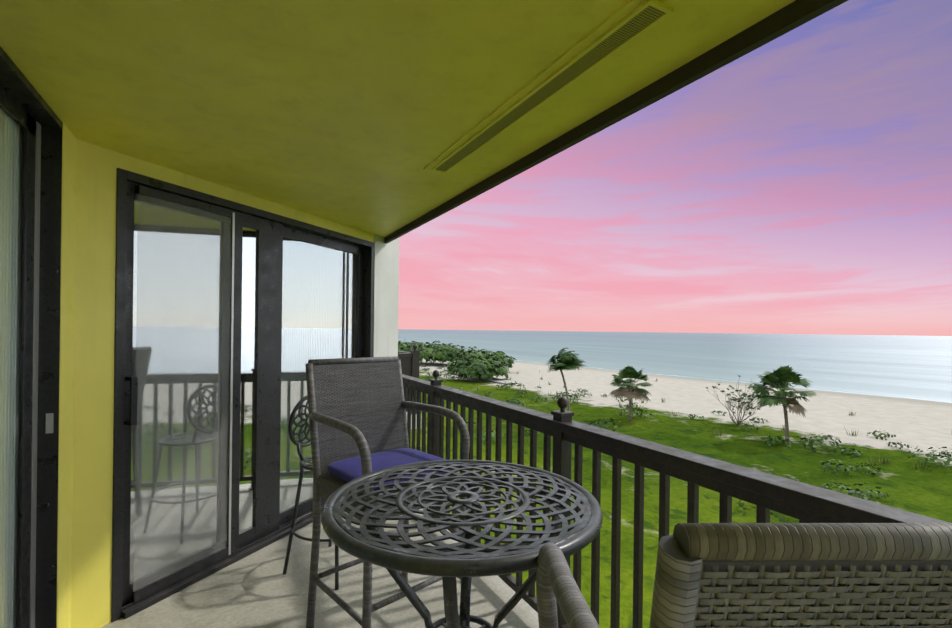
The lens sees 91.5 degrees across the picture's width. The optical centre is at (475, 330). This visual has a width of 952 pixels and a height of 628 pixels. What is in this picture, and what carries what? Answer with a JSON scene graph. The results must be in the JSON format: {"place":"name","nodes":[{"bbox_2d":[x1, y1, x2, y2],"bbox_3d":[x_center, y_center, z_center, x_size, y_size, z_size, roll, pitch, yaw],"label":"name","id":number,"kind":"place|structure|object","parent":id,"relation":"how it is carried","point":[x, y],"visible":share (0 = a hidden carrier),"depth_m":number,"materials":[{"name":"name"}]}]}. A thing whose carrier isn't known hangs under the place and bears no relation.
{"place":"outdoors","nodes":[
{"label":"outdoors","id":0,"kind":"place"},
{"bbox_2d":[101,509,538,627],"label":"balcony floor","id":1,"kind":"structure","parent":0,"point":[258,589],"depth_m":2.57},
{"bbox_2d":[56,123,76,627],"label":"wall","id":2,"kind":"structure","parent":1,"relation":"on","point":[66,375],"depth_m":2.08,"materials":[{"name":"paint"}]},
{"bbox_2d":[0,46,62,627],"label":"door frame","id":3,"kind":"object","parent":2,"relation":"attached to","point":[24,105],"visible":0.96,"depth_m":1.97,"materials":[{"name":"brown metal"}]},
{"bbox_2d":[0,107,22,627],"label":"door curtain","id":4,"kind":"object","parent":3,"relation":"attached to","point":[15,371],"depth_m":1.78,"materials":[{"name":"grey fabric"}]},
{"bbox_2d":[0,108,24,627],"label":"door glass","id":5,"kind":"object","parent":3,"relation":"on","point":[11,312],"visible":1,"depth_m":1.75,"materials":[{"name":"clear glass"}]},
{"bbox_2d":[30,121,53,627],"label":"door latch strip","id":6,"kind":"object","parent":3,"relation":"attached to","point":[49,422],"depth_m":1.95,"materials":[{"name":"black metal"}]},
{"bbox_2d":[71,139,373,627],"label":"wall","id":7,"kind":"structure","parent":1,"relation":"on","point":[93,402],"depth_m":2.27,"materials":[{"name":"paint"}]},
{"bbox_2d":[111,168,374,621],"bbox_3d":[-1.434,0.332,3.337,0.168,2.290,2.144,1,0,24],"label":"sliding door frame","id":8,"kind":"object","parent":7,"relation":"attached to","point":[272,523],"visible":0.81,"depth_m":3.17,"materials":[{"name":"black metal"}]},
{"bbox_2d":[132,185,242,602],"bbox_3d":[-1.660,0.337,2.725,0.021,2.195,0.630,1,0,24],"label":"sliding door frame","id":9,"kind":"object","parent":8,"relation":"attached to","point":[153,587],"visible":0.96,"depth_m":2.96,"materials":[{"name":"black metal"}]},
{"bbox_2d":[133,193,231,588],"bbox_3d":[-1.674,0.339,2.692,0.002,2.170,0.560,1,0,24],"label":"screen door","id":10,"kind":"structure","parent":9,"relation":"in","point":[181,404],"depth_m":2.66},
{"bbox_2d":[228,212,234,554],"bbox_3d":[-1.551,0.341,2.944,0.004,2.170,0.014,1,0,24],"label":"screen door edge strip","id":11,"kind":"object","parent":9,"relation":"attached to","point":[231,377],"visible":1,"depth_m":2.94,"materials":[{"name":"grey metal"}]},
{"bbox_2d":[130,200,256,582],"bbox_3d":[-1.671,0.329,2.817,0.007,2.030,0.790,1,0,24],"label":"sliding door glass","id":12,"kind":"object","parent":8,"relation":"in","point":[248,378],"visible":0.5,"depth_m":2.73,"materials":[{"name":"clear glass"}]},
{"bbox_2d":[280,237,357,511],"bbox_3d":[-1.283,0.334,3.821,0.007,2.050,0.940,1,0,24],"label":"fixed door glass","id":13,"kind":"object","parent":8,"relation":"in","point":[339,260],"visible":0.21,"depth_m":3.69,"materials":[{"name":"clear glass"}]},
{"bbox_2d":[280,238,336,509],"bbox_3d":[-1.685,0.324,3.429,0.027,2.300,2.250,1,0,25],"label":"door curtain","id":14,"kind":"object","parent":7,"relation":"attached to","point":[300,320],"depth_m":3.88,"materials":[{"name":"white fabric"}]},
{"bbox_2d":[283,395,359,589],"bbox_3d":[-0.893,0.947,2.920,0.506,1.076,0.506,1,0,24],"label":"cast chair","id":15,"kind":"object","parent":1,"relation":"on","point":[292,419],"visible":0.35,"depth_m":2.85,"materials":[{"name":"metal"}]},
{"bbox_2d":[373,234,398,356],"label":"wall","id":16,"kind":"structure","parent":1,"relation":"on","point":[386,295],"depth_m":4.46,"materials":[{"name":"grey paint"}]},
{"bbox_2d":[305,356,469,627],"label":"wicker chair","id":17,"kind":"object","parent":1,"relation":"on","point":[357,416],"visible":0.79,"depth_m":2.34,"materials":[{"name":"wicker"}]},
{"bbox_2d":[321,460,602,627],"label":"bistro table","id":18,"kind":"object","parent":1,"relation":"on","point":[392,553],"visible":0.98,"depth_m":1.19,"materials":[{"name":"metal"}]},
{"bbox_2d":[402,370,949,627],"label":"balcony railing","id":19,"kind":"object","parent":1,"relation":"on","point":[764,493],"visible":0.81,"depth_m":1.89,"materials":[{"name":"black metal"}]},
{"bbox_2d":[536,523,951,627],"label":"wicker chair","id":20,"kind":"object","parent":1,"relation":"on","point":[803,575],"visible":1,"depth_m":0.42,"materials":[{"name":"wicker"}]},
{"bbox_2d":[0,0,794,236],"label":"balcony ceiling","id":21,"kind":"structure","parent":0,"point":[359,114],"depth_m":1.63,"materials":[{"name":"paint"}]},
{"bbox_2d":[424,0,672,172],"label":"ceiling vent frame","id":22,"kind":"object","parent":21,"relation":"attached to","point":[660,6],"visible":0.85,"depth_m":1.54,"materials":[{"name":"yellow metal"}]},
{"bbox_2d":[435,5,664,170],"bbox_3d":[0.145,-0.869,1.889,0.065,0.004,1.460,1,0,-28],"label":"ceiling vent","id":23,"kind":"object","parent":22,"relation":"in","point":[640,21],"visible":0.93,"depth_m":1.58,"materials":[{"name":"metal"}]},
{"bbox_2d":[385,0,847,243],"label":"ceiling edge beam","id":24,"kind":"structure","parent":21,"relation":"attached to","point":[784,20],"depth_m":1.60,"materials":[{"name":"grey"}]},
{"bbox_2d":[398,344,419,413],"bbox_3d":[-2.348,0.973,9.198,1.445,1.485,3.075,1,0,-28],"label":"railing post","id":25,"kind":"object","parent":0,"point":[410,362],"visible":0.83,"depth_m":8.14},
{"bbox_2d":[406,412,416,428],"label":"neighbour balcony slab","id":26,"kind":"structure","parent":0,"point":[411,420],"depth_m":8.13,"materials":[{"name":"grey concrete"}]},
{"bbox_2d":[398,329,951,402],"bbox_3d":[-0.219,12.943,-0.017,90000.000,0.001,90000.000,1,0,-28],"label":"sea","id":27,"kind":"structure","parent":0,"point":[910,367],"depth_m":285.10,"materials":[{"name":"liquid"}]},
{"bbox_2d":[398,0,951,335],"label":"sky","id":28,"kind":"structure","parent":0,"point":[801,184],"materials":[{"name":"pink"}]},
{"bbox_2d":[411,329,951,627],"bbox_3d":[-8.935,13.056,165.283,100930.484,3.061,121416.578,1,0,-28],"label":"ground","id":29,"kind":"structure","parent":0,"point":[924,425],"depth_m":50.65,"materials":[{"name":"green plant"}]},
{"bbox_2d":[398,341,412,350],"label":"sea grape shrub","id":30,"kind":"object","parent":29,"relation":"on","point":[401,345],"visible":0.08,"depth_m":186.31,"materials":[{"name":"green plant"}]},
{"bbox_2d":[400,340,465,363],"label":"sea grape shrub","id":31,"kind":"object","parent":29,"relation":"on","point":[442,352],"visible":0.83,"depth_m":152.93,"materials":[{"name":"green plant"}]},
{"bbox_2d":[446,354,509,380],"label":"sea grape shrub","id":32,"kind":"object","parent":29,"relation":"on","point":[488,367],"visible":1,"depth_m":107.23,"materials":[{"name":"green plant"}]},
{"bbox_2d":[451,346,516,367],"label":"sea grape shrub","id":33,"kind":"object","parent":29,"relation":"on","point":[471,352],"visible":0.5,"depth_m":134.36,"materials":[{"name":"green plant"}]},
{"bbox_2d":[454,373,521,383],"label":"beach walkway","id":34,"kind":"structure","parent":29,"relation":"on","point":[499,380],"depth_m":106.63,"materials":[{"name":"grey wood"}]},
{"bbox_2d":[547,348,586,410],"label":"palm tree","id":35,"kind":"object","parent":29,"relation":"on","point":[565,361],"visible":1,"depth_m":65.40,"materials":[{"name":"green plant"}]},
{"bbox_2d":[608,365,652,420],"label":"cabbage palm","id":36,"kind":"object","parent":29,"relation":"on","point":[628,372],"visible":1,"depth_m":61.62,"materials":[{"name":"green plant"}]},
{"bbox_2d":[421,367,929,468],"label":"plants","id":37,"kind":"object","parent":29,"relation":"on","point":[874,464],"visible":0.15,"depth_m":54.38,"materials":[{"name":"green plant"}]},
{"bbox_2d":[420,365,951,521],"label":"dune shrubs","id":38,"kind":"object","parent":29,"relation":"on","point":[850,491],"visible":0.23,"depth_m":48.09,"materials":[{"name":"green plant"}]},
{"bbox_2d":[706,375,760,424],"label":"bare bush","id":39,"kind":"object","parent":29,"relation":"on","point":[747,403],"visible":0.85,"depth_m":59.28,"materials":[{"name":"grey plant"}]},
{"bbox_2d":[745,365,816,442],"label":"cabbage palm","id":40,"kind":"object","parent":29,"relation":"on","point":[780,378],"visible":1,"depth_m":50.01,"materials":[{"name":"green plant"}]}
]}

